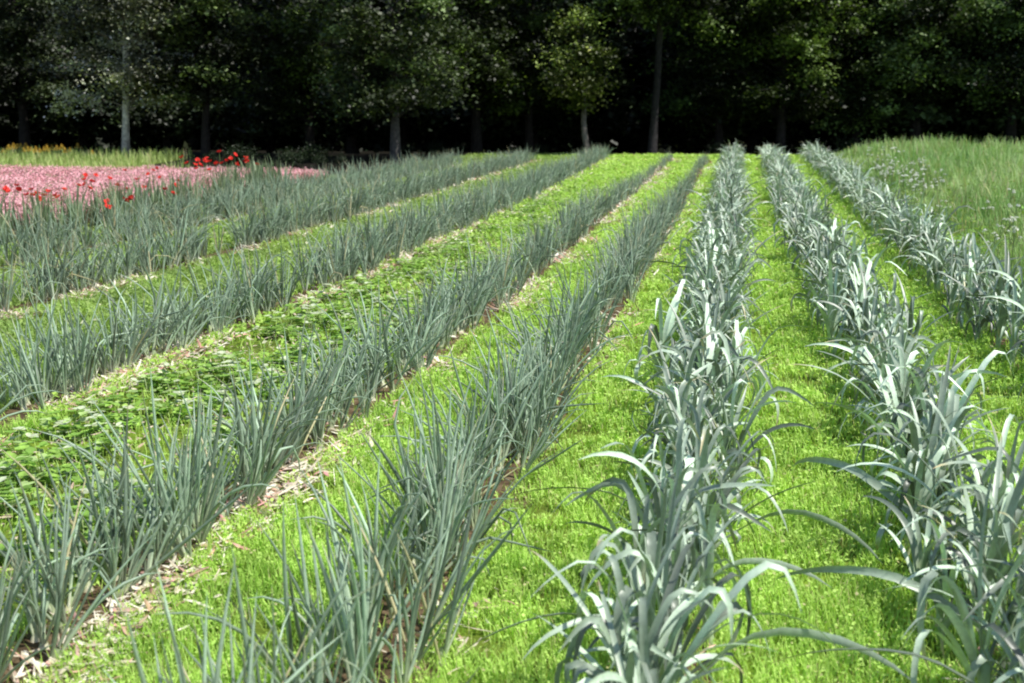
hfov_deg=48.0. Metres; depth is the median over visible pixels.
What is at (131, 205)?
tall plant
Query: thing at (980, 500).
leek plant
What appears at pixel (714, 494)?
leek plant
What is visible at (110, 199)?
tall plant
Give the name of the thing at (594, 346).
onion plant
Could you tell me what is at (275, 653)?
onion plant
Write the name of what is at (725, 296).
leek plant
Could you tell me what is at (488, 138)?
woodland tree
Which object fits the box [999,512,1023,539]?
leek plant
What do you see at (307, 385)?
onion plant
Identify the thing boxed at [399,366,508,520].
onion plant
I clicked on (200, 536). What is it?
onion plant
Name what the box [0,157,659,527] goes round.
clover cover
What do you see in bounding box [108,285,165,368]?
onion plant
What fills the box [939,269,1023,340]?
leek plant
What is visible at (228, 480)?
onion plant
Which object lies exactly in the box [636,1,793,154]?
woodland tree
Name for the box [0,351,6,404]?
onion plant
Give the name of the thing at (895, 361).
leek plant
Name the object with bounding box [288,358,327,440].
onion plant
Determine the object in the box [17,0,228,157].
birch tree
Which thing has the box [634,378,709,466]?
leek plant
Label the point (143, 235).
soil strip
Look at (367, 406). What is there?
onion plant
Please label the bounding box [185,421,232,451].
strawberry plant
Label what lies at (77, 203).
tall plant
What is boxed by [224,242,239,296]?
onion plant
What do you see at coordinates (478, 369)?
onion plant
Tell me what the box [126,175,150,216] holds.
tall plant
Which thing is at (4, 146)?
woodland tree
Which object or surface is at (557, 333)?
onion plant
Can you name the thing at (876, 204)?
distant leeks
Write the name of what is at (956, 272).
leek plant
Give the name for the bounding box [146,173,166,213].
tall plant
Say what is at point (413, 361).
onion plant
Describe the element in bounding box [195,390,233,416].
strawberry plant
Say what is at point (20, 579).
onion plant
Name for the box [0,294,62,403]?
onion plant
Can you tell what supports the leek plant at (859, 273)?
on the soil strip at (952, 564)
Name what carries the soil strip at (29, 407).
on the ground at (544, 504)
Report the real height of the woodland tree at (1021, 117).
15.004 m
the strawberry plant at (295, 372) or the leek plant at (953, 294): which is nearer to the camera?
the strawberry plant at (295, 372)
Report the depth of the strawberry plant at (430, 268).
10.91 m
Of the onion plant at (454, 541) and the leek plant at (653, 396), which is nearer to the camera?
the onion plant at (454, 541)
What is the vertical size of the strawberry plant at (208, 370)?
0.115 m
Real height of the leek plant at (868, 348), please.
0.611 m
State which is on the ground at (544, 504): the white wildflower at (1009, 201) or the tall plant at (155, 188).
the white wildflower at (1009, 201)
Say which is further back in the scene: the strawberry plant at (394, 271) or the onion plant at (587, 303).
the strawberry plant at (394, 271)
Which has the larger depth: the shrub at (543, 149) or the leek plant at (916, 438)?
the shrub at (543, 149)
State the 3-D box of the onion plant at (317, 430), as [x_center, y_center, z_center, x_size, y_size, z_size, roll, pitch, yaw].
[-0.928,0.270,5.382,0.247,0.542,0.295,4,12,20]
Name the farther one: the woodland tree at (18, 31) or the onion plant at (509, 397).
the woodland tree at (18, 31)
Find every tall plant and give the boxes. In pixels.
[0,202,12,245]
[0,211,8,242]
[2,190,24,242]
[12,201,28,235]
[13,193,37,240]
[24,194,55,225]
[25,183,44,233]
[30,189,49,222]
[32,197,54,230]
[42,193,56,235]
[47,194,60,228]
[49,199,68,233]
[55,190,67,225]
[58,181,85,230]
[60,195,73,229]
[61,183,88,213]
[63,194,91,230]
[68,189,88,226]
[79,190,108,225]
[83,190,100,227]
[89,185,112,218]
[99,183,113,217]
[99,184,122,222]
[100,181,125,223]
[102,177,127,221]
[104,180,135,205]
[109,187,135,228]
[116,188,140,221]
[122,181,140,211]
[125,178,154,203]
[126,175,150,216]
[128,173,150,197]
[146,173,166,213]
[148,181,162,214]
[150,182,159,209]
[152,171,171,205]
[158,173,179,204]
[158,184,177,217]
[165,172,188,204]
[172,169,192,196]
[172,174,198,203]
[181,175,198,198]
[184,172,207,207]
[194,176,219,205]
[200,167,216,199]
[209,165,233,196]
[211,165,226,200]
[213,167,228,190]
[216,164,234,188]
[217,168,241,190]
[221,165,240,193]
[230,168,253,199]
[237,163,252,196]
[239,155,258,195]
[239,156,262,175]
[244,164,261,194]
[246,165,258,193]
[254,156,267,186]
[261,156,283,189]
[264,159,280,189]
[267,152,289,188]
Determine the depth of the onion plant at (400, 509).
3.67 m
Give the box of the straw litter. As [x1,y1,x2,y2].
[0,157,1014,682]
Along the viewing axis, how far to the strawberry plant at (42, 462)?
5.08 m
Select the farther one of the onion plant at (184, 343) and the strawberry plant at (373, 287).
the strawberry plant at (373, 287)
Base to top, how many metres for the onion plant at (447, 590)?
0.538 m
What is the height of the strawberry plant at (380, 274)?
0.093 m
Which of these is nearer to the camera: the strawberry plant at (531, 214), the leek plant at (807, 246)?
the leek plant at (807, 246)
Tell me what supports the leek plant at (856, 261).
on the soil strip at (952, 564)
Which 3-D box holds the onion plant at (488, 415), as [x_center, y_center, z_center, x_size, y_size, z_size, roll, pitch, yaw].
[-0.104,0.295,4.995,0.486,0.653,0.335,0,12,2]
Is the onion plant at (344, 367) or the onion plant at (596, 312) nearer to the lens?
the onion plant at (344, 367)
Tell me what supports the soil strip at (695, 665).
on the ground at (544, 504)
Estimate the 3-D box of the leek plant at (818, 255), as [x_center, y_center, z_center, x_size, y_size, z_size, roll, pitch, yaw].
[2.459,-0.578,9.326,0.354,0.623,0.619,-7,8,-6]
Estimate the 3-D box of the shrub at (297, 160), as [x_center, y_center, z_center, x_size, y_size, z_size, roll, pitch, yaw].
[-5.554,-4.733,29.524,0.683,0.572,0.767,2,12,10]
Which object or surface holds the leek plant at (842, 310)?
on the soil strip at (952, 564)
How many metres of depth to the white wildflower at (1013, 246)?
8.89 m
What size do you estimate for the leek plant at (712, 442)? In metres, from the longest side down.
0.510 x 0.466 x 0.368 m
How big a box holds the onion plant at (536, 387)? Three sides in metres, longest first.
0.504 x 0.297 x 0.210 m
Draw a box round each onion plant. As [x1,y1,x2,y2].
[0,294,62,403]
[0,305,48,404]
[0,314,46,411]
[0,328,41,410]
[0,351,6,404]
[0,357,33,389]
[0,384,67,420]
[0,408,161,576]
[0,466,89,595]
[0,468,66,617]
[0,477,68,633]
[0,480,119,642]
[0,510,23,600]
[0,548,52,648]
[0,551,16,676]
[0,551,46,634]
[0,561,26,651]
[0,582,60,682]
[2,507,78,647]
[6,318,52,401]
[7,556,23,600]
[9,293,76,383]
[12,313,91,401]
[18,341,48,402]
[23,289,73,388]
[24,285,89,367]
[26,367,177,551]
[36,441,120,592]
[36,457,131,616]
[37,297,98,399]
[38,472,163,666]
[42,428,161,561]
[46,305,78,363]
[52,313,96,396]
[54,281,133,374]
[55,315,102,382]
[58,295,117,381]
[62,456,194,571]
[64,284,103,395]
[66,457,157,602]
[67,320,133,375]
[68,313,111,388]
[73,304,141,372]
[79,432,130,580]
[82,277,183,353]
[87,409,196,564]
[89,388,191,559]
[91,301,138,366]
[98,289,159,372]
[99,557,345,682]
[100,281,150,352]
[102,292,144,367]
[103,298,162,361]
[104,292,169,358]
[107,393,239,548]
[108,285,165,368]
[108,425,259,596]
[110,406,231,519]
[115,372,280,540]
[118,258,194,326]
[118,316,174,362]
[119,463,213,584]
[126,292,175,350]
[127,308,207,355]
[128,283,193,344]
[139,252,217,346]
[145,275,180,318]
[149,282,192,325]
[150,418,205,547]
[152,260,226,356]
[152,560,276,682]
[153,633,203,682]
[155,639,246,682]
[156,294,196,347]
[157,502,320,682]
[158,429,240,547]
[159,592,316,682]
[160,289,199,344]
[160,393,227,508]
[164,278,235,354]
[167,275,218,333]
[173,258,222,328]
[173,282,210,334]
[173,295,244,344]
[177,375,230,502]
[178,287,211,338]
[179,288,197,329]
[179,544,360,682]
[188,611,314,682]
[192,388,211,528]
[192,406,258,525]
[195,272,242,328]
[196,268,248,331]
[197,257,237,331]
[198,365,296,503]
[199,608,342,682]
[200,262,236,332]
[200,343,311,483]
[204,278,248,333]
[204,386,331,470]
[207,272,225,321]
[207,391,266,460]
[209,264,257,329]
[211,263,245,325]
[212,416,276,480]
[213,243,269,321]
[214,244,272,322]
[214,431,277,496]
[216,372,321,484]
[220,357,310,510]
[222,266,255,323]
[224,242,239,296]
[227,276,247,322]
[229,580,384,682]
[230,366,307,496]
[246,514,383,661]
[248,309,324,455]
[248,348,349,435]
[249,351,308,501]
[254,600,364,682]
[255,357,345,468]
[260,630,325,682]
[261,366,321,444]
[262,323,356,437]
[264,382,346,455]
[268,359,342,461]
[271,362,359,417]
[272,339,344,448]
[274,329,369,418]
[274,512,359,651]
[275,340,334,429]
[284,364,334,465]
[286,492,374,682]
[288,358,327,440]
[290,479,436,584]
[292,329,367,430]
[293,458,451,607]
[297,331,350,441]
[299,317,375,417]
[302,452,376,647]
[304,316,366,416]
[304,325,351,422]
[304,503,462,682]
[306,489,412,682]
[307,323,376,404]
[314,284,387,387]
[315,453,401,622]
[317,458,431,628]
[325,343,360,400]
[326,309,392,400]
[326,534,459,666]
[327,295,388,396]
[335,375,423,536]
[335,639,482,682]
[336,320,409,381]
[338,344,387,418]
[339,347,394,408]
[339,356,392,433]
[346,286,389,368]
[347,504,475,672]
[350,279,409,377]
[350,307,458,364]
[354,289,446,393]
[358,302,426,392]
[358,434,436,572]
[359,424,444,566]
[362,501,418,617]
[363,302,405,353]
[363,424,492,530]
[366,280,435,349]
[366,405,488,589]
[366,540,434,682]
[368,330,425,391]
[369,304,431,372]
[373,310,411,378]
[384,310,426,351]
[387,297,407,368]
[387,428,489,507]
[388,276,442,365]
[390,477,473,597]
[393,432,509,475]
[394,483,523,671]
[396,402,440,501]
[398,368,489,507]
[399,295,456,374]
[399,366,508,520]
[399,458,531,634]
[400,281,450,357]
[403,399,517,505]
[404,432,468,528]
[404,447,554,581]
[405,284,443,325]
[408,273,452,335]
[410,283,463,348]
[410,382,476,464]
[410,425,486,509]
[411,305,453,369]
[411,418,518,536]
[413,250,455,327]
[414,276,443,339]
[417,268,466,348]
[417,361,476,489]
[420,253,459,342]
[421,253,508,323]
[423,245,500,304]
[423,278,463,355]
[423,379,507,462]
[424,263,470,313]
[424,372,518,472]
[427,272,467,315]
[428,268,465,335]
[432,414,523,507]
[433,250,503,333]
[433,371,538,484]
[434,306,511,394]
[435,286,484,349]
[436,333,542,472]
[438,423,521,503]
[438,467,471,569]
[439,274,481,337]
[440,264,466,313]
[441,273,498,330]
[444,351,603,457]
[445,364,499,466]
[447,399,512,455]
[450,253,502,325]
[452,410,518,530]
[455,273,493,331]
[465,230,503,310]
[465,434,560,562]
[468,255,505,323]
[469,333,533,453]
[471,327,536,449]
[473,326,547,419]
[478,357,572,447]
[488,322,572,399]
[489,297,561,380]
[492,336,545,400]
[493,383,573,458]
[494,344,563,471]
[496,327,532,406]
[497,305,564,368]
[501,301,574,401]
[503,352,587,449]
[504,292,548,363]
[504,295,568,372]
[504,360,545,423]
[504,381,538,463]
[505,310,587,358]
[506,341,539,396]
[509,391,583,478]
[511,348,551,426]
[511,351,557,412]
[514,282,565,341]
[514,312,569,382]
[518,303,608,351]
[518,318,557,364]
[518,354,563,450]
[520,258,598,341]
[520,322,613,401]
[523,289,629,388]
[524,352,586,423]
[526,318,577,375]
[526,337,576,431]
[526,388,597,463]
[529,274,565,336]
[531,335,599,412]
[532,298,590,377]
[532,342,610,449]
[534,297,615,372]
[538,340,567,405]
[543,277,604,363]
[543,295,593,377]
[544,287,603,361]
[552,274,627,334]
[553,261,600,320]
[553,275,600,318]
[555,279,604,319]
[556,262,609,329]
[556,263,619,357]
[560,270,599,332]
[562,261,622,311]
[566,308,604,349]
[566,316,605,360]
[570,275,625,346]
[573,296,614,364]
[583,253,610,340]
[596,258,638,343]
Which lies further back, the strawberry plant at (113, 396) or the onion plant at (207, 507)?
the strawberry plant at (113, 396)
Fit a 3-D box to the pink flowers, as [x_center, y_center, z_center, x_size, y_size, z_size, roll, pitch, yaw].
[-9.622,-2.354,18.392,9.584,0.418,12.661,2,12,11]
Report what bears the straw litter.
on the ground at (544, 504)
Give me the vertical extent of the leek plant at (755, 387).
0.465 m
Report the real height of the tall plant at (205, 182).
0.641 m
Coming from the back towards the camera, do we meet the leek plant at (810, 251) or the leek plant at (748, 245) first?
the leek plant at (748, 245)
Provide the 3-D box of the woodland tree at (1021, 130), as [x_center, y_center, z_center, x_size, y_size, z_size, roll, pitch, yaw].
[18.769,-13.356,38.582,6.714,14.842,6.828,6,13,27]
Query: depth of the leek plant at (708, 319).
6.21 m
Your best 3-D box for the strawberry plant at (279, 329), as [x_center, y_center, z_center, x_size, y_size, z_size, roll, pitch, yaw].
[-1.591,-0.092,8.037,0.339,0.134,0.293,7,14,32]
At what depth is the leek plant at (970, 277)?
8.17 m
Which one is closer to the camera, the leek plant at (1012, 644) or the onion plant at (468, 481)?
the leek plant at (1012, 644)
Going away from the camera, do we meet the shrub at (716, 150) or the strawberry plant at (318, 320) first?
the strawberry plant at (318, 320)
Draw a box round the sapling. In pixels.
[522,4,634,153]
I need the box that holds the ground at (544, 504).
[0,154,1023,682]
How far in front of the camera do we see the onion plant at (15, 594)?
3.13 m
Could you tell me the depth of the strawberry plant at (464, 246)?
12.82 m
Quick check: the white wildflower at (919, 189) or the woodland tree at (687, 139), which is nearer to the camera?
the white wildflower at (919, 189)
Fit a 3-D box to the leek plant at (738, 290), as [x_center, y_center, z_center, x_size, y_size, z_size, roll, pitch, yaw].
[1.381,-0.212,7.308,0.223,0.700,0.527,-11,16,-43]
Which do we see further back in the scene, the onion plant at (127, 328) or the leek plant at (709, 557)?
the onion plant at (127, 328)
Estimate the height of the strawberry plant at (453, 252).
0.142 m
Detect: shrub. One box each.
[203,152,218,162]
[220,143,254,166]
[222,140,246,161]
[223,147,248,165]
[238,145,259,164]
[270,146,298,164]
[281,146,306,166]
[295,142,320,162]
[306,154,327,166]
[309,144,334,162]
[331,154,347,166]
[401,144,419,153]
[424,143,438,153]
[425,138,444,152]
[451,141,467,153]
[535,144,551,153]
[708,140,724,154]
[826,136,859,151]
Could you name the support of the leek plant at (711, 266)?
on the soil strip at (695, 665)
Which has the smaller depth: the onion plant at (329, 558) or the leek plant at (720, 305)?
the onion plant at (329, 558)
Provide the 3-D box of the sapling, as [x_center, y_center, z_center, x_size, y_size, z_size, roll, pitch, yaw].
[2.048,-7.940,35.153,3.439,4.779,3.582,2,12,11]
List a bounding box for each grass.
[0,145,195,170]
[827,131,1023,305]
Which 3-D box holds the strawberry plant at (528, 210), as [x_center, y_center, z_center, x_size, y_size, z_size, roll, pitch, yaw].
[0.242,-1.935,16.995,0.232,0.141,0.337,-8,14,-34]
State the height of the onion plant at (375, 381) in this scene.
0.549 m
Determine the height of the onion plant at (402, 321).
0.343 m
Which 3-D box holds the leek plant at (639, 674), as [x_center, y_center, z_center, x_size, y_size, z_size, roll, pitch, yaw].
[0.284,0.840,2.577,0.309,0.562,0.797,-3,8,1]
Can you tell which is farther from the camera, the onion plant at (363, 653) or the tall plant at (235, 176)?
the tall plant at (235, 176)
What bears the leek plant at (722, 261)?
on the soil strip at (695, 665)
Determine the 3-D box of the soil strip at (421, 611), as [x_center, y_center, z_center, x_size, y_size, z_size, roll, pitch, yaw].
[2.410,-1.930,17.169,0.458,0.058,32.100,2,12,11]
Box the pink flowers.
[0,163,327,234]
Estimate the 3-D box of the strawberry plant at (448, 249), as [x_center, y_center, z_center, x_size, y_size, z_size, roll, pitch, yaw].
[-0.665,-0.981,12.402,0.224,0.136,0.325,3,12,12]
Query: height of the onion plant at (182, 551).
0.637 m
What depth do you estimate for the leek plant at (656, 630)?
2.78 m
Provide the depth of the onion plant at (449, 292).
8.01 m
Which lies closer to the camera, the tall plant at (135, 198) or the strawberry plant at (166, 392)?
the strawberry plant at (166, 392)
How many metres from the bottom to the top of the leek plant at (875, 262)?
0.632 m
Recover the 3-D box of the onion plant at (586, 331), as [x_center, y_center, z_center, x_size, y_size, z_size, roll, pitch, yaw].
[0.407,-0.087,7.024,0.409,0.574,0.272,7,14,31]
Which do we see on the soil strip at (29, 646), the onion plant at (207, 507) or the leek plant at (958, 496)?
the onion plant at (207, 507)
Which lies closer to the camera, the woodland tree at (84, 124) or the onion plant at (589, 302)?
the onion plant at (589, 302)
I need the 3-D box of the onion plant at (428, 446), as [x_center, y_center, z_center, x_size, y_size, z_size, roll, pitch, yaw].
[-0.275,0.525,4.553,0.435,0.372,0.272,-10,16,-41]
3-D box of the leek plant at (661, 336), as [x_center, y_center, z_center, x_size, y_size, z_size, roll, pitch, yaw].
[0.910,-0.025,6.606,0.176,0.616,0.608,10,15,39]
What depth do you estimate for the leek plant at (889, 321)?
6.75 m
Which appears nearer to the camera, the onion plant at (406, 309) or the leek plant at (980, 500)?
the leek plant at (980, 500)
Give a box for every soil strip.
[0,173,579,438]
[1,164,666,682]
[2,178,403,271]
[9,169,503,310]
[307,160,708,682]
[678,452,724,682]
[842,336,1014,682]
[870,222,1020,369]
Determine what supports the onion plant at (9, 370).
on the ground at (544, 504)
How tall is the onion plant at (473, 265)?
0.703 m
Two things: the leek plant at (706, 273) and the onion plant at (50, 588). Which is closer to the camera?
the onion plant at (50, 588)
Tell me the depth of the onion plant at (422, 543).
3.87 m
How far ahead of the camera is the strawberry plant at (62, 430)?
5.66 m
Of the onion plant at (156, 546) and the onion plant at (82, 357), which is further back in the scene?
the onion plant at (82, 357)
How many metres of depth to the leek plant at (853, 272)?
8.60 m
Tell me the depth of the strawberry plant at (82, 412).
5.72 m
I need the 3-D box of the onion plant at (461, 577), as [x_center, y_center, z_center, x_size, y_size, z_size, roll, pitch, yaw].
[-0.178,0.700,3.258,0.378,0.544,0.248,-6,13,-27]
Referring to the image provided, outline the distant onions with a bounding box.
[0,143,709,316]
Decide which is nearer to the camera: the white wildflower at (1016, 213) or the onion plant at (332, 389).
the onion plant at (332, 389)
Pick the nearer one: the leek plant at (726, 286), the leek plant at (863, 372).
the leek plant at (863, 372)
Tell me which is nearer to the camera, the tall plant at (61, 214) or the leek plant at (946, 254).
the leek plant at (946, 254)
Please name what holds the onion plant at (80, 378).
on the soil strip at (29, 407)
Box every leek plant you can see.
[443,488,831,665]
[502,431,882,563]
[523,476,668,670]
[529,560,801,682]
[530,550,715,682]
[554,465,736,631]
[558,524,910,682]
[567,462,816,601]
[572,527,770,682]
[574,580,726,682]
[578,417,704,586]
[600,442,733,567]
[603,363,731,451]
[610,457,842,682]
[621,370,754,444]
[622,324,708,391]
[625,368,815,486]
[630,499,731,652]
[631,345,769,439]
[631,362,727,488]
[634,279,694,384]
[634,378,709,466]
[635,325,812,434]
[635,434,708,537]
[636,395,725,492]
[638,451,787,566]
[639,347,779,415]
[640,414,763,525]
[641,388,744,485]
[642,294,750,347]
[642,397,780,543]
[645,341,744,415]
[645,483,770,608]
[646,423,738,501]
[647,327,719,466]
[648,245,700,318]
[649,382,758,433]
[650,298,731,391]
[653,658,703,682]
[655,385,795,483]
[656,309,733,371]
[657,385,734,501]
[659,284,757,341]
[659,528,697,652]
[661,235,731,285]
[662,270,736,316]
[665,284,782,373]
[666,283,740,327]
[667,252,731,306]
[667,339,757,393]
[669,251,722,293]
[671,207,726,275]
[672,269,759,341]
[673,316,727,367]
[674,252,753,290]
[674,292,734,338]
[675,270,747,307]
[675,289,758,321]
[675,293,737,357]
[678,261,757,326]
[679,230,742,253]
[679,260,740,304]
[679,312,752,365]
[681,273,740,316]
[683,277,753,347]
[683,309,774,385]
[683,314,730,350]
[683,328,770,420]
[684,206,757,249]
[684,250,718,316]
[685,235,749,262]
[685,239,742,284]
[686,209,741,275]
[686,250,730,272]
[689,228,728,246]
[691,230,755,273]
[691,266,751,320]
[694,219,729,245]
[694,247,775,312]
[694,258,769,346]
[696,240,751,281]
[696,278,739,300]
[698,280,705,317]
[699,227,744,293]
[699,299,730,347]
[701,302,725,360]
[704,227,754,259]
[704,324,737,428]
[705,237,760,282]
[706,221,727,247]
[708,227,763,271]
[710,222,766,264]
[710,259,748,355]
[711,238,731,286]
[714,228,748,249]
[715,327,757,406]
[717,217,781,280]
[718,256,739,289]
[719,253,748,301]
[721,319,764,422]
[733,221,759,258]
[762,620,1023,682]
[772,262,850,327]
[777,484,1023,667]
[785,345,1008,481]
[787,258,881,324]
[788,233,858,268]
[790,200,838,267]
[792,218,856,270]
[792,233,833,296]
[792,397,1023,557]
[793,223,855,275]
[796,260,852,351]
[798,235,837,273]
[799,232,828,267]
[799,253,850,312]
[800,249,863,335]
[801,221,860,258]
[801,224,835,271]
[801,240,835,285]
[805,218,861,249]
[805,230,858,260]
[806,218,888,259]
[806,220,828,261]
[807,221,847,244]
[807,232,850,257]
[807,236,851,250]
[807,276,848,321]
[807,324,941,431]
[808,237,840,259]
[810,249,868,312]
[811,250,887,328]
[814,296,909,343]
[816,332,950,428]
[817,269,891,324]
[821,254,903,335]
[824,255,857,290]
[825,238,850,262]
[825,260,887,301]
[825,290,927,334]
[825,298,904,374]
[827,217,848,259]
[827,230,882,273]
[827,311,918,396]
[828,246,903,288]
[828,281,887,336]
[828,295,937,396]
[829,251,903,317]
[832,260,880,356]
[834,216,878,282]
[834,252,893,309]
[836,254,905,337]
[838,214,882,272]
[838,335,974,450]
[838,405,994,544]
[840,291,887,375]
[840,295,954,381]
[841,264,889,391]
[841,327,920,424]
[841,328,883,345]
[842,245,860,271]
[847,286,909,353]
[847,374,983,472]
[849,297,862,371]
[850,273,931,335]
[850,345,967,479]
[850,395,999,512]
[851,321,951,385]
[851,364,971,434]
[852,278,887,310]
[852,319,956,458]
[857,336,938,402]
[860,297,931,399]
[860,408,1007,460]
[861,365,1008,436]
[862,296,943,367]
[864,495,990,601]
[870,350,1014,481]
[876,427,964,554]
[878,385,956,468]
[879,311,940,369]
[881,268,936,360]
[881,347,969,550]
[882,539,1023,682]
[886,505,1021,645]
[888,371,1003,521]
[891,223,939,266]
[892,223,960,294]
[895,407,981,526]
[899,225,957,285]
[901,454,1023,682]
[903,235,964,288]
[907,232,949,248]
[912,245,967,292]
[914,233,957,269]
[918,460,1021,612]
[919,247,952,283]
[926,238,955,289]
[927,249,968,301]
[928,514,1023,682]
[928,533,1023,649]
[932,256,983,305]
[932,414,1023,552]
[933,233,986,284]
[936,344,1000,457]
[938,238,995,309]
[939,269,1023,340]
[940,226,961,300]
[940,257,968,321]
[943,237,964,252]
[943,256,968,305]
[943,558,1023,681]
[944,239,971,268]
[945,242,997,283]
[946,239,1011,281]
[950,283,995,338]
[950,434,1023,628]
[953,471,1023,588]
[954,414,1023,537]
[955,263,1007,308]
[957,232,1018,323]
[958,287,998,341]
[960,252,988,330]
[962,251,991,305]
[963,256,1023,325]
[965,233,1023,338]
[968,277,1021,335]
[970,280,1023,365]
[972,257,1014,329]
[974,276,1023,361]
[979,289,1023,334]
[980,602,1023,676]
[981,237,1020,293]
[983,250,1020,348]
[984,295,1023,309]
[986,304,1023,342]
[988,269,1023,342]
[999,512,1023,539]
[1005,314,1023,361]
[1010,312,1023,371]
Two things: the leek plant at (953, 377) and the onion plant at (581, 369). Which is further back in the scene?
the onion plant at (581, 369)
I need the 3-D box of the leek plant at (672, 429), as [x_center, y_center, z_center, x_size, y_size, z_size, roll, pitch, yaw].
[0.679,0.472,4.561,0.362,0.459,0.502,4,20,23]
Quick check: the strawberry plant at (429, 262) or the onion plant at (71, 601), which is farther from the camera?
the strawberry plant at (429, 262)
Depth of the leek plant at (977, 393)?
5.06 m
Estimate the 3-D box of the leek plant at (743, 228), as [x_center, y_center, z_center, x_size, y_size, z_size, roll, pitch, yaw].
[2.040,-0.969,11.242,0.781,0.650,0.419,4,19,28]
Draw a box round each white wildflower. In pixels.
[907,178,918,215]
[912,181,925,226]
[921,183,933,215]
[931,177,943,216]
[934,169,945,182]
[937,200,951,216]
[982,229,999,253]
[983,200,993,244]
[996,218,1016,255]
[1003,188,1015,236]
[1008,202,1020,246]
[1008,212,1018,254]
[1008,227,1023,269]
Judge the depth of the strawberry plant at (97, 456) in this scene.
5.24 m
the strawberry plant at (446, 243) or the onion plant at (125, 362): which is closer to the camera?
the onion plant at (125, 362)
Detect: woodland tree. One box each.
[0,0,74,150]
[0,0,115,148]
[0,0,152,151]
[0,1,86,150]
[0,82,17,125]
[1,11,67,150]
[43,38,116,150]
[67,13,175,151]
[71,12,234,151]
[75,0,176,151]
[110,0,300,156]
[178,15,293,152]
[180,0,321,152]
[220,12,332,152]
[228,0,383,153]
[242,0,440,153]
[274,0,507,160]
[302,0,428,151]
[322,0,462,153]
[381,0,573,153]
[385,9,451,153]
[418,4,524,153]
[421,0,640,152]
[443,0,623,153]
[445,7,608,152]
[486,0,670,152]
[559,0,742,153]
[562,20,678,145]
[564,19,641,153]
[597,2,678,154]
[627,0,809,153]
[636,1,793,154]
[649,60,762,153]
[658,0,857,155]
[677,0,891,153]
[741,131,807,152]
[771,0,943,146]
[801,0,978,144]
[809,40,877,147]
[819,0,1020,143]
[828,20,997,143]
[847,5,1023,145]
[914,0,1023,146]
[961,19,1005,142]
[975,1,1023,139]
[985,64,1023,133]
[994,130,1023,146]
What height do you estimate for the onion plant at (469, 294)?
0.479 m
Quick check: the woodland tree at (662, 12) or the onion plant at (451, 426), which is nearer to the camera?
the onion plant at (451, 426)
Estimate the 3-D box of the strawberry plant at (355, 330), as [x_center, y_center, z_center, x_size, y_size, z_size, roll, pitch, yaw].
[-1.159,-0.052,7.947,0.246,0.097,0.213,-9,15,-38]
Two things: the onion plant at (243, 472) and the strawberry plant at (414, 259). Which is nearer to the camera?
the onion plant at (243, 472)
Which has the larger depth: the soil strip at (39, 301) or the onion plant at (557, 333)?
the soil strip at (39, 301)
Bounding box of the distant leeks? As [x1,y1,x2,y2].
[685,138,972,272]
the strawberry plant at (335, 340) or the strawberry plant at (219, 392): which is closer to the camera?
the strawberry plant at (219, 392)
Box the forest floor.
[2,138,996,173]
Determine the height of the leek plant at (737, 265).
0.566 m
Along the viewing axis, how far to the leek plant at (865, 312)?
6.45 m
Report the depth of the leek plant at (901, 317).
5.91 m
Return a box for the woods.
[9,0,1004,152]
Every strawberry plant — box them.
[0,426,48,455]
[0,445,71,482]
[0,451,14,464]
[0,454,37,481]
[0,469,27,495]
[0,476,46,514]
[0,496,22,506]
[0,523,70,562]
[11,460,49,477]
[12,500,67,524]
[33,548,98,586]
[35,502,84,534]
[38,450,104,482]
[39,406,99,436]
[43,511,109,545]
[46,420,82,437]
[46,432,94,457]
[57,413,107,440]
[62,471,137,507]
[67,398,109,417]
[68,446,101,464]
[69,503,121,528]
[79,492,159,532]
[90,386,148,413]
[90,422,133,451]
[100,466,136,492]
[102,401,142,428]
[107,507,155,540]
[114,403,146,418]
[129,473,166,494]
[130,374,168,392]
[140,363,180,389]
[140,401,173,414]
[148,391,192,420]
[154,381,188,400]
[162,368,185,378]
[172,368,219,390]
[183,354,212,366]
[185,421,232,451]
[191,389,232,413]
[192,374,238,395]
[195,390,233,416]
[197,351,248,374]
[197,360,232,381]
[201,439,237,462]
[212,417,263,445]
[213,384,227,397]
[218,359,258,385]
[222,352,244,364]
[227,361,264,380]
[227,374,294,399]
[235,368,281,391]
[252,323,275,337]
[259,363,286,385]
[260,317,301,337]
[260,347,291,366]
[263,304,309,326]
[270,340,309,367]
[275,340,325,358]
[279,356,316,372]
[279,365,314,387]
[283,340,304,351]
[283,364,314,376]
[285,307,333,329]
[286,321,322,339]
[291,296,323,311]
[291,335,336,354]
[297,344,325,360]
[302,303,336,325]
[303,283,350,303]
[304,369,327,383]
[307,303,349,320]
[317,327,356,347]
[321,348,354,365]
[323,313,354,327]
[325,295,341,308]
[328,326,359,338]
[329,320,360,332]
[331,301,374,321]
[331,345,368,364]
[333,319,359,332]
[335,301,347,312]
[337,339,371,352]
[339,274,370,289]
[343,298,360,307]
[347,282,377,296]
[348,318,381,327]
[348,325,390,341]
[349,287,374,299]
[351,303,375,314]
[355,272,381,284]
[358,293,393,304]
[365,275,405,292]
[365,296,406,310]
[365,316,396,336]
[372,272,396,278]
[373,301,390,316]
[383,261,402,272]
[383,304,420,318]
[384,310,420,331]
[385,269,403,277]
[385,294,414,307]
[391,272,409,282]
[397,256,421,264]
[397,258,424,270]
[397,263,418,274]
[404,256,420,264]
[404,299,426,313]
[407,266,431,277]
[408,290,426,299]
[413,246,441,258]
[420,257,441,265]
[421,250,445,262]
[423,266,439,273]
[426,269,452,281]
[433,250,450,257]
[437,242,461,252]
[437,272,464,285]
[438,267,466,283]
[439,239,452,248]
[439,245,459,256]
[439,278,463,290]
[441,259,457,270]
[442,236,461,244]
[442,246,475,259]
[448,261,472,272]
[450,239,476,251]
[458,233,481,240]
[461,258,493,269]
[473,220,494,229]
[487,224,500,231]
[505,236,524,249]
[514,222,533,231]
[518,212,539,217]
[519,205,537,214]
[528,205,544,212]
[533,212,547,221]

